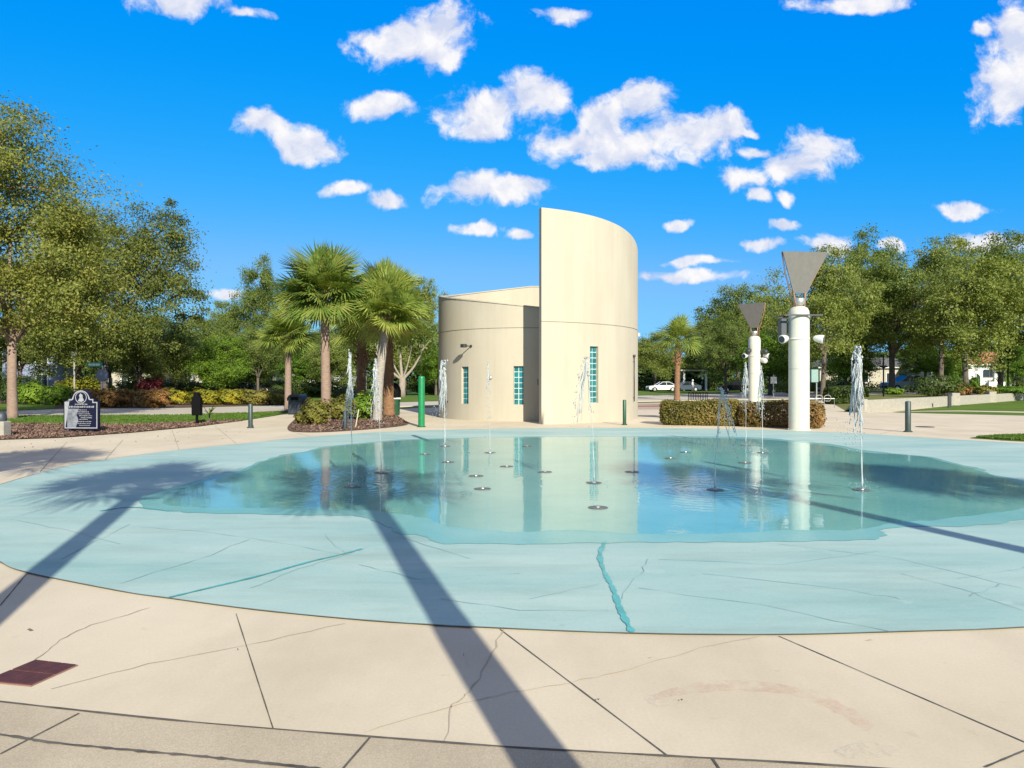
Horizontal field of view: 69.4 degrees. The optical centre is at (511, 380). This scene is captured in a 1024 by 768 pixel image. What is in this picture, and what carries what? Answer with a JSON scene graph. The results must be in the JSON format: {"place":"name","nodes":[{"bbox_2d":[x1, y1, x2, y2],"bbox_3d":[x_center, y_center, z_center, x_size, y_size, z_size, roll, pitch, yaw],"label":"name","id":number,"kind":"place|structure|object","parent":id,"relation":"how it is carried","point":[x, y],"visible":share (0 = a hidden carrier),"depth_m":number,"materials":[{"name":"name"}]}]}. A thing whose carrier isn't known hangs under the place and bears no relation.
{"place":"outdoors","nodes":[
{"label":"outdoors","id":0,"kind":"place"},
{"bbox_2d":[7,411,287,423],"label":"lawn","id":1,"kind":"structure","parent":0,"point":[263,416],"depth_m":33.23,"materials":[{"name":"green plant"}]},
{"bbox_2d":[0,89,147,417],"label":"oak tree","id":2,"kind":"object","parent":1,"relation":"on","point":[71,232],"visible":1,"depth_m":30.52,"materials":[{"name":"green plant"}]},
{"bbox_2d":[4,392,818,414],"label":"street","id":3,"kind":"structure","parent":0,"point":[130,411],"depth_m":42.95,"materials":[{"name":"grey asphalt"}]},
{"bbox_2d":[648,312,705,399],"bbox_3d":[13.934,-2.102,62.511,4.746,7.510,5.238,0,0,0],"label":"palm tree","id":4,"kind":"object","parent":3,"relation":"on","point":[678,330],"visible":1,"depth_m":62.06,"materials":[{"name":"green plant"}]},
{"bbox_2d":[689,311,750,393],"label":"oak tree","id":5,"kind":"object","parent":3,"relation":"on","point":[725,339],"visible":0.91,"depth_m":91.42,"materials":[{"name":"green plant"}]},
{"bbox_2d":[731,328,815,394],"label":"oak tree","id":6,"kind":"object","parent":3,"relation":"on","point":[775,348],"visible":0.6,"depth_m":82.54,"materials":[{"name":"green plant"}]},
{"bbox_2d":[732,283,819,391],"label":"oak tree","id":7,"kind":"object","parent":3,"relation":"on","point":[783,298],"visible":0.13,"depth_m":102.19,"materials":[{"name":"green plant"}]},
{"bbox_2d":[854,392,1023,412],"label":"wall","id":8,"kind":"structure","parent":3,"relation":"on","point":[874,405],"depth_m":45.24,"materials":[{"name":"concrete"}]},
{"bbox_2d":[0,385,822,439],"bbox_3d":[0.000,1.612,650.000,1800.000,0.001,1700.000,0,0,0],"label":"ground","id":9,"kind":"structure","parent":0,"point":[288,413],"depth_m":43.38,"materials":[{"name":"green plant"}]},
{"bbox_2d":[0,346,72,396],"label":"blue house","id":10,"kind":"structure","parent":9,"relation":"on","point":[49,381],"depth_m":72.53,"materials":[{"name":"blue paint"}]},
{"bbox_2d":[72,322,149,387],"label":"oak tree","id":11,"kind":"object","parent":9,"relation":"on","point":[112,367],"visible":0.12,"depth_m":65.81,"materials":[{"name":"green plant"}]},
{"bbox_2d":[0,419,241,438],"bbox_3d":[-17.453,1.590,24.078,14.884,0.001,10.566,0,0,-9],"label":"mulch bed","id":12,"kind":"object","parent":9,"relation":"on","point":[98,429],"visible":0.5,"depth_m":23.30,"materials":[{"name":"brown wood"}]},
{"bbox_2d":[64,389,99,431],"bbox_3d":[-13.359,0.930,22.988,1.110,1.340,0.104,0,0,3],"label":"monument sign","id":13,"kind":"object","parent":12,"relation":"on","point":[81,408],"visible":0.98,"depth_m":22.94,"materials":[{"name":"blue metal"}]},
{"bbox_2d":[191,392,202,423],"bbox_3d":[-11.586,1.005,27.218,0.320,1.190,0.220,0,0,0],"label":"covered post box","id":14,"kind":"object","parent":12,"relation":"on","point":[196,404],"visible":0.91,"depth_m":27.11,"materials":[{"name":"black paint"}]},
{"bbox_2d":[0,400,283,407],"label":"mulch","id":15,"kind":"object","parent":9,"relation":"on","point":[167,405],"visible":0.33,"depth_m":48.15,"materials":[{"name":"brown wood"}]},
{"bbox_2d":[0,372,43,403],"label":"bush","id":16,"kind":"object","parent":15,"relation":"on","point":[3,392],"visible":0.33,"depth_m":51.58,"materials":[{"name":"green plant"}]},
{"bbox_2d":[17,379,47,404],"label":"bush","id":17,"kind":"object","parent":15,"relation":"on","point":[26,392],"visible":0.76,"depth_m":49.48,"materials":[{"name":"green plant"}]},
{"bbox_2d":[0,299,68,380],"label":"oak tree","id":18,"kind":"object","parent":15,"relation":"on","point":[47,372],"visible":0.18,"depth_m":62.82,"materials":[{"name":"green plant"}]},
{"bbox_2d":[35,383,76,404],"bbox_3d":[-30.077,0.852,48.991,2.423,1.627,2.443,0,0,-39],"label":"bush","id":19,"kind":"object","parent":15,"relation":"on","point":[62,393],"visible":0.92,"depth_m":48.43,"materials":[{"name":"green plant"}]},
{"bbox_2d":[68,370,117,389],"bbox_3d":[-31.165,0.411,55.076,3.518,2.450,2.828,0,0,0],"label":"bush","id":20,"kind":"object","parent":15,"relation":"on","point":[94,382],"visible":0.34,"depth_m":54.35,"materials":[{"name":"yellow plant"}]},
{"bbox_2d":[0,192,215,389],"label":"oak tree","id":21,"kind":"object","parent":15,"relation":"on","point":[160,280],"visible":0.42,"depth_m":52.76,"materials":[{"name":"green plant"}]},
{"bbox_2d":[92,388,136,406],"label":"bush","id":22,"kind":"object","parent":15,"relation":"on","point":[109,397],"visible":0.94,"depth_m":44.56,"materials":[{"name":"brown plant"}]},
{"bbox_2d":[109,328,176,388],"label":"oak tree","id":23,"kind":"object","parent":15,"relation":"on","point":[155,358],"visible":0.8,"depth_m":59.62,"materials":[{"name":"green plant"}]},
{"bbox_2d":[134,376,163,392],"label":"bush","id":24,"kind":"object","parent":15,"relation":"on","point":[147,384],"visible":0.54,"depth_m":59.64,"materials":[{"name":"red plant"}]},
{"bbox_2d":[180,387,226,404],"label":"flowering hedge","id":25,"kind":"object","parent":15,"relation":"on","point":[208,396],"visible":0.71,"depth_m":49.56,"materials":[{"name":"yellow plant"}]},
{"bbox_2d":[179,333,255,389],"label":"oak tree","id":26,"kind":"object","parent":15,"relation":"on","point":[218,368],"visible":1,"depth_m":60.02,"materials":[{"name":"green plant"}]},
{"bbox_2d":[214,387,252,404],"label":"flowering hedge","id":27,"kind":"object","parent":15,"relation":"on","point":[228,398],"visible":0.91,"depth_m":49.57,"materials":[{"name":"yellow plant"}]},
{"bbox_2d":[232,387,277,404],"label":"flowering hedge","id":28,"kind":"object","parent":15,"relation":"on","point":[258,396],"visible":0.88,"depth_m":49.56,"materials":[{"name":"yellow plant"}]},
{"bbox_2d":[266,387,296,404],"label":"flowering hedge","id":29,"kind":"object","parent":15,"relation":"on","point":[280,396],"visible":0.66,"depth_m":49.47,"materials":[{"name":"green plant"}]},
{"bbox_2d":[128,387,172,407],"bbox_3d":[-21.427,1.007,44.017,2.357,1.264,2.163,0,0,-36],"label":"bush","id":30,"kind":"object","parent":9,"relation":"on","point":[155,398],"visible":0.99,"depth_m":43.59,"materials":[{"name":"brown plant"}]},
{"bbox_2d":[154,320,202,398],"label":"oak tree","id":31,"kind":"object","parent":9,"relation":"on","point":[180,357],"visible":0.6,"depth_m":62.98,"materials":[{"name":"green plant"}]},
{"bbox_2d":[164,378,216,391],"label":"bush","id":32,"kind":"object","parent":9,"relation":"on","point":[189,386],"visible":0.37,"depth_m":66.74,"materials":[{"name":"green plant"}]},
{"bbox_2d":[176,318,244,376],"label":"oak tree","id":33,"kind":"object","parent":9,"relation":"on","point":[209,332],"visible":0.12,"depth_m":75.45,"materials":[{"name":"green plant"}]},
{"bbox_2d":[191,299,263,341],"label":"oak tree","id":34,"kind":"object","parent":9,"relation":"on","point":[226,314],"visible":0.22,"depth_m":90.30,"materials":[{"name":"green plant"}]},
{"bbox_2d":[232,324,284,389],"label":"oak tree","id":35,"kind":"object","parent":9,"relation":"on","point":[259,367],"visible":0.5,"depth_m":63.55,"materials":[{"name":"green plant"}]},
{"bbox_2d":[226,252,292,370],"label":"oak tree","id":36,"kind":"object","parent":9,"relation":"on","point":[253,299],"visible":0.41,"depth_m":86.58,"materials":[{"name":"green plant"}]},
{"bbox_2d":[253,302,320,408],"bbox_3d":[-12.697,-1.510,42.003,4.078,6.320,4.112,0,0,0],"label":"palm tree","id":37,"kind":"object","parent":9,"relation":"on","point":[297,331],"visible":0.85,"depth_m":41.52,"materials":[{"name":"green plant"}]},
{"bbox_2d":[0,331,1023,388],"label":"distant woods","id":38,"kind":"object","parent":9,"relation":"on","point":[643,373],"visible":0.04,"depth_m":147.93,"materials":[{"name":"green plant"}]},
{"bbox_2d":[308,388,810,401],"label":"verge","id":39,"kind":"structure","parent":9,"relation":"on","point":[411,396],"depth_m":94.37,"materials":[{"name":"green plant"}]},
{"bbox_2d":[267,378,320,396],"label":"bush","id":40,"kind":"object","parent":39,"relation":"on","point":[311,391],"visible":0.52,"depth_m":71.11,"materials":[{"name":"green plant"}]},
{"bbox_2d":[273,347,337,384],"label":"oak tree","id":41,"kind":"object","parent":39,"relation":"on","point":[298,369],"visible":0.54,"depth_m":72.47,"materials":[{"name":"green plant"}]},
{"bbox_2d":[299,331,355,397],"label":"oak tree","id":42,"kind":"object","parent":39,"relation":"on","point":[338,358],"visible":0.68,"depth_m":65.34,"materials":[{"name":"green plant"}]},
{"bbox_2d":[306,317,378,379],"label":"oak tree","id":43,"kind":"object","parent":39,"relation":"on","point":[374,348],"visible":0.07,"depth_m":83.79,"materials":[{"name":"green plant"}]},
{"bbox_2d":[367,321,437,393],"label":"oak tree","id":44,"kind":"object","parent":39,"relation":"on","point":[404,351],"visible":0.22,"depth_m":86.08,"materials":[{"name":"green plant"}]},
{"bbox_2d":[371,321,437,396],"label":"bare tree","id":45,"kind":"object","parent":39,"relation":"on","point":[401,377],"visible":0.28,"depth_m":73.94,"materials":[{"name":"beige plant"}]},
{"bbox_2d":[412,337,437,394],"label":"oak tree","id":46,"kind":"object","parent":39,"relation":"on","point":[429,367],"visible":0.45,"depth_m":80.72,"materials":[{"name":"green plant"}]},
{"bbox_2d":[411,274,449,375],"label":"oak tree","id":47,"kind":"object","parent":39,"relation":"on","point":[425,288],"visible":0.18,"depth_m":96.93,"materials":[{"name":"green plant"}]},
{"bbox_2d":[638,330,687,384],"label":"oak tree","id":48,"kind":"object","parent":39,"relation":"on","point":[656,361],"visible":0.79,"depth_m":115.82,"materials":[{"name":"green plant"}]},
{"bbox_2d":[638,377,709,390],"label":"hedge","id":49,"kind":"object","parent":39,"relation":"on","point":[646,383],"visible":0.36,"depth_m":123.34,"materials":[{"name":"green plant"}]},
{"bbox_2d":[680,320,733,390],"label":"oak tree","id":50,"kind":"object","parent":39,"relation":"on","point":[703,330],"visible":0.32,"depth_m":121.27,"materials":[{"name":"green plant"}]},
{"bbox_2d":[691,278,770,376],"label":"oak tree","id":51,"kind":"object","parent":39,"relation":"on","point":[722,306],"visible":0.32,"depth_m":126.70,"materials":[{"name":"green plant"}]},
{"bbox_2d":[0,401,1023,767],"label":"plaza pavement","id":52,"kind":"structure","parent":0,"point":[770,697],"depth_m":4.05,"materials":[{"name":"concrete"}]},
{"bbox_2d":[0,659,77,686],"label":"drain cover","id":53,"kind":"object","parent":52,"relation":"on","point":[32,673],"visible":1,"depth_m":4.03,"materials":[{"name":"red metal"}]},
{"bbox_2d":[287,394,307,414],"bbox_3d":[-10.233,1.115,35.351,0.780,0.970,0.670,0,0,12],"label":"litter bin","id":54,"kind":"object","parent":52,"relation":"on","point":[295,401],"visible":0.74,"depth_m":35.06,"materials":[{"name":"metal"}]},
{"bbox_2d":[287,409,408,431],"bbox_3d":[-7.466,1.588,33.776,4.414,0.001,21.627,0,0,-13],"label":"palm bed","id":55,"kind":"object","parent":52,"relation":"on","point":[323,430],"visible":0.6,"depth_m":26.12,"materials":[{"name":"brown wood"}]},
{"bbox_2d":[299,397,332,423],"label":"bush","id":56,"kind":"object","parent":55,"relation":"on","point":[319,410],"visible":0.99,"depth_m":27.02,"materials":[{"name":"green plant"}]},
{"bbox_2d":[264,240,377,419],"bbox_3d":[-7.479,-2.051,29.671,4.720,7.404,4.448,0,0,0],"label":"palm tree","id":57,"kind":"object","parent":55,"relation":"on","point":[323,277],"visible":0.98,"depth_m":28.85,"materials":[{"name":"green plant"}]},
{"bbox_2d":[331,393,356,419],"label":"bush","id":58,"kind":"object","parent":55,"relation":"on","point":[338,404],"visible":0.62,"depth_m":30.00,"materials":[{"name":"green plant"}]},
{"bbox_2d":[329,311,394,398],"bbox_3d":[-7.763,-1.806,38.278,4.035,6.915,4.335,0,0,0],"label":"palm tree","id":59,"kind":"object","parent":55,"relation":"on","point":[361,358],"visible":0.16,"depth_m":37.97,"materials":[{"name":"green plant"}]},
{"bbox_2d":[345,390,384,418],"bbox_3d":[-6.213,0.998,30.726,1.867,1.276,1.483,0,0,0],"label":"bush","id":60,"kind":"object","parent":55,"relation":"on","point":[363,404],"visible":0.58,"depth_m":30.35,"materials":[{"name":"green plant"}]},
{"bbox_2d":[338,253,435,415],"bbox_3d":[-5.995,-2.141,34.228,4.395,7.588,4.588,0,0,40],"label":"palm tree","id":61,"kind":"object","parent":55,"relation":"on","point":[388,397],"visible":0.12,"depth_m":34.09,"materials":[{"name":"green plant"}]},
{"bbox_2d":[338,262,437,419],"bbox_3d":[-5.171,-1.559,30.089,4.402,6.438,4.167,0,0,0],"label":"palm tree","id":62,"kind":"object","parent":55,"relation":"on","point":[389,297],"visible":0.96,"depth_m":29.50,"materials":[{"name":"green plant"}]},
{"bbox_2d":[35,607,759,740],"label":"pavement cracks","id":63,"kind":"object","parent":52,"relation":"on","point":[451,706],"visible":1,"depth_m":4.09,"materials":[{"name":"grey concrete"}]},
{"bbox_2d":[417,376,425,426],"bbox_3d":[-3.148,0.713,25.739,0.300,1.775,0.296,0,0,0],"label":"green post","id":64,"kind":"object","parent":52,"relation":"on","point":[421,401],"visible":0.98,"depth_m":25.64,"materials":[{"name":"metal"}]},
{"bbox_2d":[0,702,853,767],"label":"aggregate border","id":65,"kind":"object","parent":52,"relation":"on","point":[311,749],"visible":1,"depth_m":3.19,"materials":[{"name":"beige concrete"}]},
{"bbox_2d":[0,701,884,767],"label":"border joints","id":66,"kind":"object","parent":65,"relation":"on","point":[294,765],"visible":1,"depth_m":3.21,"materials":[{"name":"grey concrete"}]},
{"bbox_2d":[0,428,1023,766],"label":"pavement joints","id":67,"kind":"object","parent":52,"relation":"on","point":[560,674],"visible":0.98,"depth_m":3.83,"materials":[{"name":"grey concrete"}]},
{"bbox_2d":[438,207,639,423],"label":"curved building","id":68,"kind":"structure","parent":52,"relation":"on","point":[534,346],"depth_m":29.23,"materials":[{"name":"beige paint"}]},
{"bbox_2d":[514,366,522,404],"bbox_3d":[0.277,0.175,29.394,0.381,1.530,0.082,0,0,0],"label":"window","id":69,"kind":"structure","parent":68,"relation":"in","point":[518,370],"depth_m":29.39,"materials":[{"name":"teal glass"}]},
{"bbox_2d":[590,346,595,402],"bbox_3d":[3.081,-0.245,28.521,0.345,2.170,0.283,0,0,0],"label":"window","id":70,"kind":"structure","parent":68,"relation":"in","point":[592,349],"depth_m":28.55,"materials":[{"name":"teal glass"}]},
{"bbox_2d":[659,397,739,425],"bbox_3d":[6.864,1.111,26.958,3.014,1.048,1.309,0,0,16],"label":"hedge","id":71,"kind":"object","parent":52,"relation":"on","point":[697,416],"visible":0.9,"depth_m":26.55,"materials":[{"name":"green plant"}]},
{"bbox_2d":[738,302,769,408],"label":"light column","id":72,"kind":"structure","parent":52,"relation":"on","point":[752,313],"depth_m":39.74,"materials":[{"name":"white metal"}]},
{"bbox_2d":[737,399,826,428],"bbox_3d":[9.338,1.128,25.732,2.969,1.023,1.336,0,0,27],"label":"hedge","id":73,"kind":"object","parent":52,"relation":"on","point":[746,417],"visible":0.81,"depth_m":25.42,"materials":[{"name":"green plant"}]},
{"bbox_2d":[776,251,827,430],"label":"light column","id":74,"kind":"structure","parent":52,"relation":"on","point":[803,267],"depth_m":23.90,"materials":[{"name":"white metal"}]},
{"bbox_2d":[822,384,869,403],"bbox_3d":[23.005,0.963,51.005,2.967,1.467,1.897,0,0,0],"label":"hedge","id":75,"kind":"object","parent":52,"relation":"on","point":[835,390],"visible":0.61,"depth_m":50.39,"materials":[{"name":"green plant"}]},
{"bbox_2d":[0,428,1023,634],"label":"splash pad floor","id":76,"kind":"structure","parent":0,"point":[76,499],"depth_m":6.46,"materials":[{"name":"paint"}]},
{"bbox_2d":[101,507,634,631],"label":"pad streaks","id":77,"kind":"object","parent":76,"relation":"on","point":[619,606],"visible":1,"depth_m":5.86,"materials":[{"name":"teal paint"}]},
{"bbox_2d":[0,428,1023,634],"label":"pad edge joint","id":78,"kind":"object","parent":76,"relation":"on","point":[491,627],"visible":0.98,"depth_m":4.81,"materials":[{"name":"concrete"}]},
{"bbox_2d":[18,520,1023,630],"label":"pad cracks","id":79,"kind":"object","parent":76,"relation":"on","point":[581,587],"visible":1,"depth_m":6.04,"materials":[{"name":"teal concrete"}]},
{"bbox_2d":[139,436,1023,543],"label":"pool water","id":80,"kind":"structure","parent":76,"relation":"on","point":[790,490],"depth_m":10.73,"materials":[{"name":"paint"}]},
{"bbox_2d":[0,0,1023,379],"label":"sky","id":81,"kind":"structure","parent":0,"point":[726,137],"materials":[{"name":"blue"}]},
{"bbox_2d":[810,358,905,386],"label":"house","id":82,"kind":"structure","parent":0,"point":[878,379],"depth_m":132.04,"materials":[{"name":"beige paint"}]},
{"bbox_2d":[812,387,973,411],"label":"raised terrace","id":83,"kind":"structure","parent":0,"point":[845,407],"depth_m":52.52,"materials":[{"name":"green concrete"}]},
{"bbox_2d":[755,243,892,399],"bbox_3d":[25.690,-4.914,62.434,10.023,13.185,10.666,0,0,-20],"label":"oak tree","id":84,"kind":"object","parent":83,"relation":"on","point":[830,306],"visible":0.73,"depth_m":60.66,"materials":[{"name":"green plant"}]},
{"bbox_2d":[817,330,888,396],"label":"oak tree","id":85,"kind":"object","parent":83,"relation":"on","point":[843,372],"visible":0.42,"depth_m":68.98,"materials":[{"name":"green plant"}]},
{"bbox_2d":[813,220,919,390],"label":"oak tree","id":86,"kind":"object","parent":83,"relation":"on","point":[862,251],"visible":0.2,"depth_m":74.61,"materials":[{"name":"green plant"}]},
{"bbox_2d":[829,254,970,387],"bbox_3d":[34.008,-4.986,65.870,11.411,12.340,11.810,0,0,-24],"label":"oak tree","id":87,"kind":"object","parent":83,"relation":"on","point":[904,295],"visible":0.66,"depth_m":64.68,"materials":[{"name":"green plant"}]},
{"bbox_2d":[880,375,929,390],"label":"parked car","id":88,"kind":"object","parent":83,"relation":"on","point":[901,381],"visible":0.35,"depth_m":77.28,"materials":[{"name":"blue metal"}]},
{"bbox_2d":[895,335,959,379],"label":"oak tree","id":89,"kind":"object","parent":83,"relation":"on","point":[925,364],"visible":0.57,"depth_m":88.72,"materials":[{"name":"green plant"}]},
{"bbox_2d":[874,232,986,384],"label":"oak tree","id":90,"kind":"object","parent":83,"relation":"on","point":[926,260],"visible":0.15,"depth_m":77.65,"materials":[{"name":"green plant"}]},
{"bbox_2d":[904,372,970,396],"bbox_3d":[29.335,0.227,51.036,4.430,1.838,3.345,0,0,0],"label":"bush","id":91,"kind":"object","parent":83,"relation":"on","point":[936,390],"visible":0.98,"depth_m":50.33,"materials":[{"name":"green plant"}]},
{"bbox_2d":[961,256,1023,358],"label":"oak tree","id":92,"kind":"object","parent":83,"relation":"on","point":[1017,310],"visible":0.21,"depth_m":60.71,"materials":[{"name":"green plant"}]},
{"bbox_2d":[988,343,1023,379],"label":"oak tree","id":93,"kind":"object","parent":83,"relation":"on","point":[1016,368],"visible":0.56,"depth_m":104.56,"materials":[{"name":"green plant"}]},
{"bbox_2d":[897,400,1023,411],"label":"terrace lawn","id":94,"kind":"structure","parent":0,"point":[1009,406],"depth_m":44.40,"materials":[{"name":"green plant"}]},
{"bbox_2d":[897,411,1023,414],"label":"terrace lawn","id":95,"kind":"structure","parent":0,"point":[985,413],"depth_m":37.35,"materials":[{"name":"green plant"}]},
{"bbox_2d":[905,352,1016,387],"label":"tiled house","id":96,"kind":"structure","parent":0,"point":[986,372],"depth_m":122.00,"materials":[{"name":"ceramic"}]},
{"label":"terrace bed","id":97,"kind":"structure","parent":0,"visible":0},
{"bbox_2d":[891,241,1023,394],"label":"oak tree","id":98,"kind":"object","parent":97,"relation":"on","point":[958,335],"visible":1,"depth_m":56.74,"materials":[{"name":"green plant"}]},
{"bbox_2d":[927,228,1023,387],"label":"oak tree","id":99,"kind":"object","parent":97,"relation":"on","point":[1010,251],"visible":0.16,"depth_m":65.39,"materials":[{"name":"green plant"}]},
{"label":"water","id":100,"kind":"structure","parent":0,"visible":0},
{"bbox_2d":[329,349,366,485],"bbox_3d":[-2.389,0.540,11.026,0.434,2.052,0.559,0,0,32],"label":"water jet","id":101,"kind":"object","parent":100,"relation":"on","point":[350,386],"visible":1,"depth_m":11.05,"materials":[{"name":"white"}]},
{"bbox_2d":[571,356,607,483],"bbox_3d":[1.220,0.588,11.477,0.583,1.960,0.460,0,0,26],"label":"water jet","id":102,"kind":"object","parent":100,"relation":"on","point":[586,368],"visible":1,"depth_m":11.49,"materials":[{"name":"white"}]},
{"bbox_2d":[699,388,737,488],"bbox_3d":[2.982,0.826,10.748,0.567,1.474,0.545,0,0,43],"label":"water jet","id":103,"kind":"object","parent":100,"relation":"on","point":[724,399],"visible":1,"depth_m":10.76,"materials":[{"name":"white"}]},
{"bbox_2d":[835,345,877,488],"bbox_3d":[4.992,0.520,10.805,0.532,2.085,0.538,0,0,0],"label":"water jet","id":104,"kind":"object","parent":100,"relation":"on","point":[857,386],"visible":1,"depth_m":10.74,"materials":[{"name":"white"}]},
{"bbox_3d":[-1.624,1.575,17.939,0.250,0.013,0.250,0,0,10],"label":"fountain nozzle","id":105,"kind":"object","parent":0,"visible":0},
{"bbox_2d":[430,359,447,445],"bbox_3d":[-1.683,0.520,17.926,0.592,2.100,0.467,0,0,21],"label":"water jet","id":106,"kind":"object","parent":105,"relation":"on","point":[443,387],"visible":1,"depth_m":17.91,"materials":[{"name":"white"}]},
{"bbox_3d":[-2.254,1.575,12.731,0.250,0.013,0.250,0,0,-40],"label":"fountain nozzle","id":107,"kind":"object","parent":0,"visible":0},
{"bbox_2d":[367,358,395,472],"bbox_3d":[-2.283,0.584,12.729,0.511,1.967,0.738,0,0,-23],"label":"water jet","id":108,"kind":"object","parent":107,"relation":"on","point":[375,376],"visible":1,"depth_m":12.72,"materials":[{"name":"white"}]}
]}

